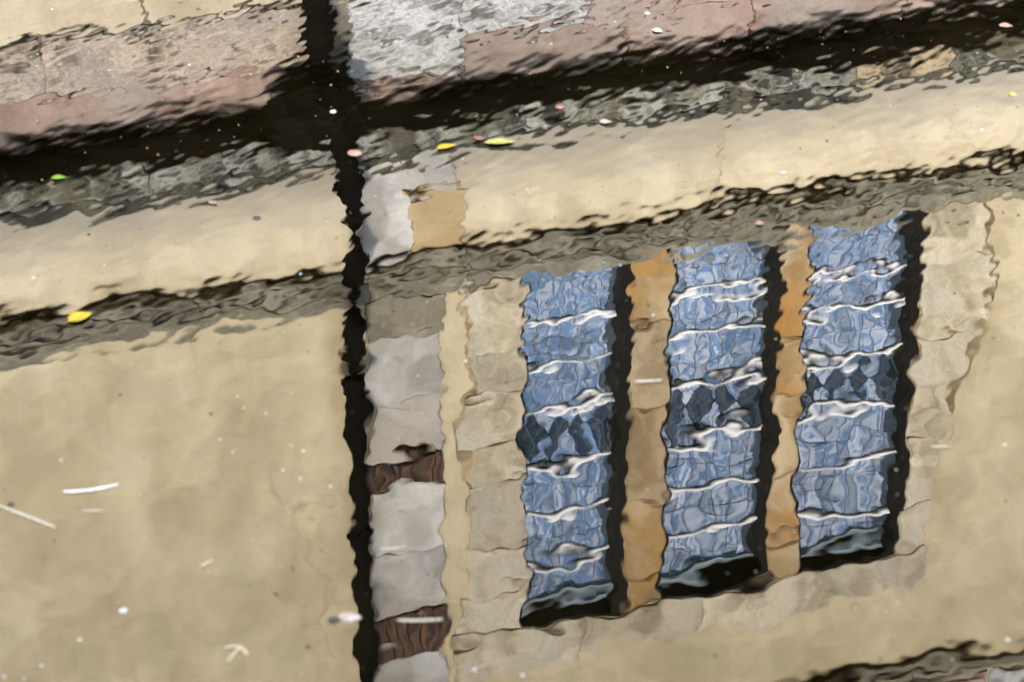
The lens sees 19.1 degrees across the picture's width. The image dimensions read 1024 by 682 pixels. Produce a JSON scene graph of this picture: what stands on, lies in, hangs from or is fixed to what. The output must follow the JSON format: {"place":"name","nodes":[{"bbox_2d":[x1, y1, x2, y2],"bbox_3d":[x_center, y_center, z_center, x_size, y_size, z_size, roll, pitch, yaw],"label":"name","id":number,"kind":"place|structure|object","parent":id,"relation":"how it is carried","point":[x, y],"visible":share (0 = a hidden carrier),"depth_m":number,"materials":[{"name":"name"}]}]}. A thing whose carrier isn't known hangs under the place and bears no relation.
{"place":"outdoors","nodes":[
{"label":"outdoors","id":0,"kind":"place"},
{"bbox_2d":[0,0,1023,681],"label":"water","id":1,"kind":"structure","parent":0,"point":[368,420],"depth_m":7.77,"materials":[{"name":"beige liquid"}]},
{"bbox_2d":[0,505,55,527],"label":"floating straw","id":2,"kind":"object","parent":1,"relation":"on","point":[27,516],"visible":1,"depth_m":7.08,"materials":[{"name":"beige plant"}]},
{"bbox_2d":[51,175,65,178],"bbox_3d":[-1.268,-0.458,8.522,0.041,0.004,0.024,-2,31,-3],"label":"floating leaf","id":3,"kind":"object","parent":1,"relation":"on","point":[57,176],"visible":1,"depth_m":8.52,"materials":[{"name":"green plant"}]},
{"bbox_2d":[68,311,91,320],"bbox_3d":[-1.116,-0.062,7.861,0.052,0.006,0.055,5,31,9],"label":"floating leaf","id":4,"kind":"object","parent":1,"relation":"on","point":[78,316],"visible":1,"depth_m":7.87,"materials":[{"name":"yellow plant"}]},
{"bbox_2d":[64,484,117,492],"bbox_3d":[-0.992,0.349,7.183,0.129,0.007,0.014,-7,32,-12],"label":"floating straw","id":5,"kind":"object","parent":1,"relation":"on","point":[90,489],"visible":1,"depth_m":7.18,"materials":[{"name":"white plant"}]},
{"bbox_2d":[83,510,103,511],"bbox_3d":[-0.975,0.397,7.104,0.048,0.005,0.006,0,31,0],"label":"floating straw","id":6,"kind":"object","parent":1,"relation":"on","point":[93,510],"visible":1,"depth_m":7.10,"materials":[{"name":"beige plant"}]},
{"bbox_2d":[119,607,127,612],"bbox_3d":[-0.863,0.598,6.770,0.020,0.008,0.019,0,31,0],"label":"floating seed","id":7,"kind":"object","parent":1,"relation":"on","point":[123,610],"visible":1,"depth_m":6.77,"materials":[{"name":"white plant"}]},
{"bbox_2d":[224,645,247,662],"bbox_3d":[-0.609,0.679,6.635,0.057,0.006,0.052,-20,36,-29],"label":"forked twig","id":8,"kind":"object","parent":1,"relation":"on","point":[236,651],"visible":1,"depth_m":6.64,"materials":[{"name":"beige wood"}]},
{"bbox_2d":[252,216,260,220],"bbox_3d":[-0.697,-0.335,8.324,0.023,0.008,0.024,10,32,17],"label":"floating seed","id":9,"kind":"object","parent":1,"relation":"on","point":[256,218],"visible":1,"depth_m":8.32,"materials":[{"name":"grey plant"}]},
{"bbox_2d":[327,612,361,622],"bbox_3d":[-0.372,0.614,6.744,0.074,0.010,0.038,-15,34,-23],"label":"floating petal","id":10,"kind":"object","parent":1,"relation":"on","point":[348,617],"visible":1,"depth_m":6.74,"materials":[{"name":"white plant"}]},
{"bbox_2d":[348,150,361,155],"bbox_3d":[-0.447,-0.534,8.656,0.041,0.008,0.038,0,31,0],"label":"floating seed","id":11,"kind":"object","parent":1,"relation":"on","point":[354,152],"visible":1,"depth_m":8.65,"materials":[{"name":"pink plant"}]},
{"bbox_2d":[381,547,405,549],"bbox_3d":[-0.272,0.475,6.973,0.057,0.004,0.005,-4,31,-7],"label":"floating straw","id":12,"kind":"object","parent":1,"relation":"on","point":[394,548],"visible":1,"depth_m":6.97,"materials":[{"name":"beige plant"}]},
{"bbox_2d":[397,618,442,621],"bbox_3d":[-0.203,0.618,6.737,0.101,0.006,0.010,-1,31,-2],"label":"floating straw","id":13,"kind":"object","parent":1,"relation":"on","point":[419,620],"visible":1,"depth_m":6.73,"materials":[{"name":"beige plant"}]},
{"bbox_2d":[437,144,455,148],"bbox_3d":[-0.188,-0.555,8.683,0.060,0.004,0.026,-13,34,-21],"label":"floating leaf","id":14,"kind":"object","parent":1,"relation":"on","point":[441,146],"visible":1,"depth_m":8.68,"materials":[{"name":"yellow plant"}]},
{"bbox_2d":[474,136,483,139],"bbox_3d":[-0.094,-0.581,8.727,0.024,0.003,0.024,-7,32,-11],"label":"floating petal","id":15,"kind":"object","parent":1,"relation":"on","point":[479,137],"visible":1,"depth_m":8.73,"materials":[{"name":"pink plant"}]},
{"bbox_2d":[485,138,514,143],"bbox_3d":[-0.035,-0.570,8.707,0.087,0.005,0.035,-2,31,-3],"label":"floating leaf","id":16,"kind":"object","parent":1,"relation":"on","point":[496,140],"visible":1,"depth_m":8.71,"materials":[{"name":"yellow plant"}]},
{"bbox_2d":[0,1,1023,681],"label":"floating dust","id":17,"kind":"object","parent":1,"relation":"on","point":[538,387],"visible":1,"depth_m":7.36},
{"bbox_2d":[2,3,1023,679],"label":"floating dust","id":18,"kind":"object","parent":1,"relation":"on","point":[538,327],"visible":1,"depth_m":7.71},
{"bbox_2d":[555,104,563,108],"bbox_3d":[0.139,-0.684,8.906,0.028,0.008,0.027,0,31,0],"label":"floating seed","id":19,"kind":"object","parent":1,"relation":"on","point":[559,106],"visible":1,"depth_m":8.90,"materials":[{"name":"pink plant"}]},
{"bbox_2d":[600,119,610,122],"bbox_3d":[0.268,-0.634,8.815,0.027,0.004,0.027,-26,40,-37],"label":"floating petal","id":20,"kind":"object","parent":1,"relation":"on","point":[604,121],"visible":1,"depth_m":8.82,"materials":[{"name":"white plant"}]},
{"bbox_2d":[635,379,661,382],"bbox_3d":[0.341,0.100,7.598,0.066,0.006,0.007,-3,31,-5],"label":"floating straw","id":21,"kind":"object","parent":1,"relation":"on","point":[657,380],"visible":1,"depth_m":7.59,"materials":[{"name":"beige plant"}]},
{"bbox_2d":[652,28,662,31],"bbox_3d":[0.445,-0.953,9.345,0.027,0.004,0.027,-8,32,-14],"label":"floating petal","id":22,"kind":"object","parent":1,"relation":"on","point":[657,29],"visible":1,"depth_m":9.35,"materials":[{"name":"white plant"}]},
{"bbox_2d":[931,446,949,447],"bbox_3d":[1.032,0.255,7.340,0.046,0.004,0.005,-1,31,-2],"label":"floating straw","id":23,"kind":"object","parent":1,"relation":"on","point":[939,446],"visible":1,"depth_m":7.34,"materials":[{"name":"beige plant"}]},
{"bbox_2d":[999,23,1011,26],"bbox_3d":[1.518,-0.971,9.375,0.033,0.004,0.033,-20,36,-29],"label":"floating petal","id":24,"kind":"object","parent":1,"relation":"on","point":[1005,25],"visible":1,"depth_m":9.38,"materials":[{"name":"plant"}]}
]}

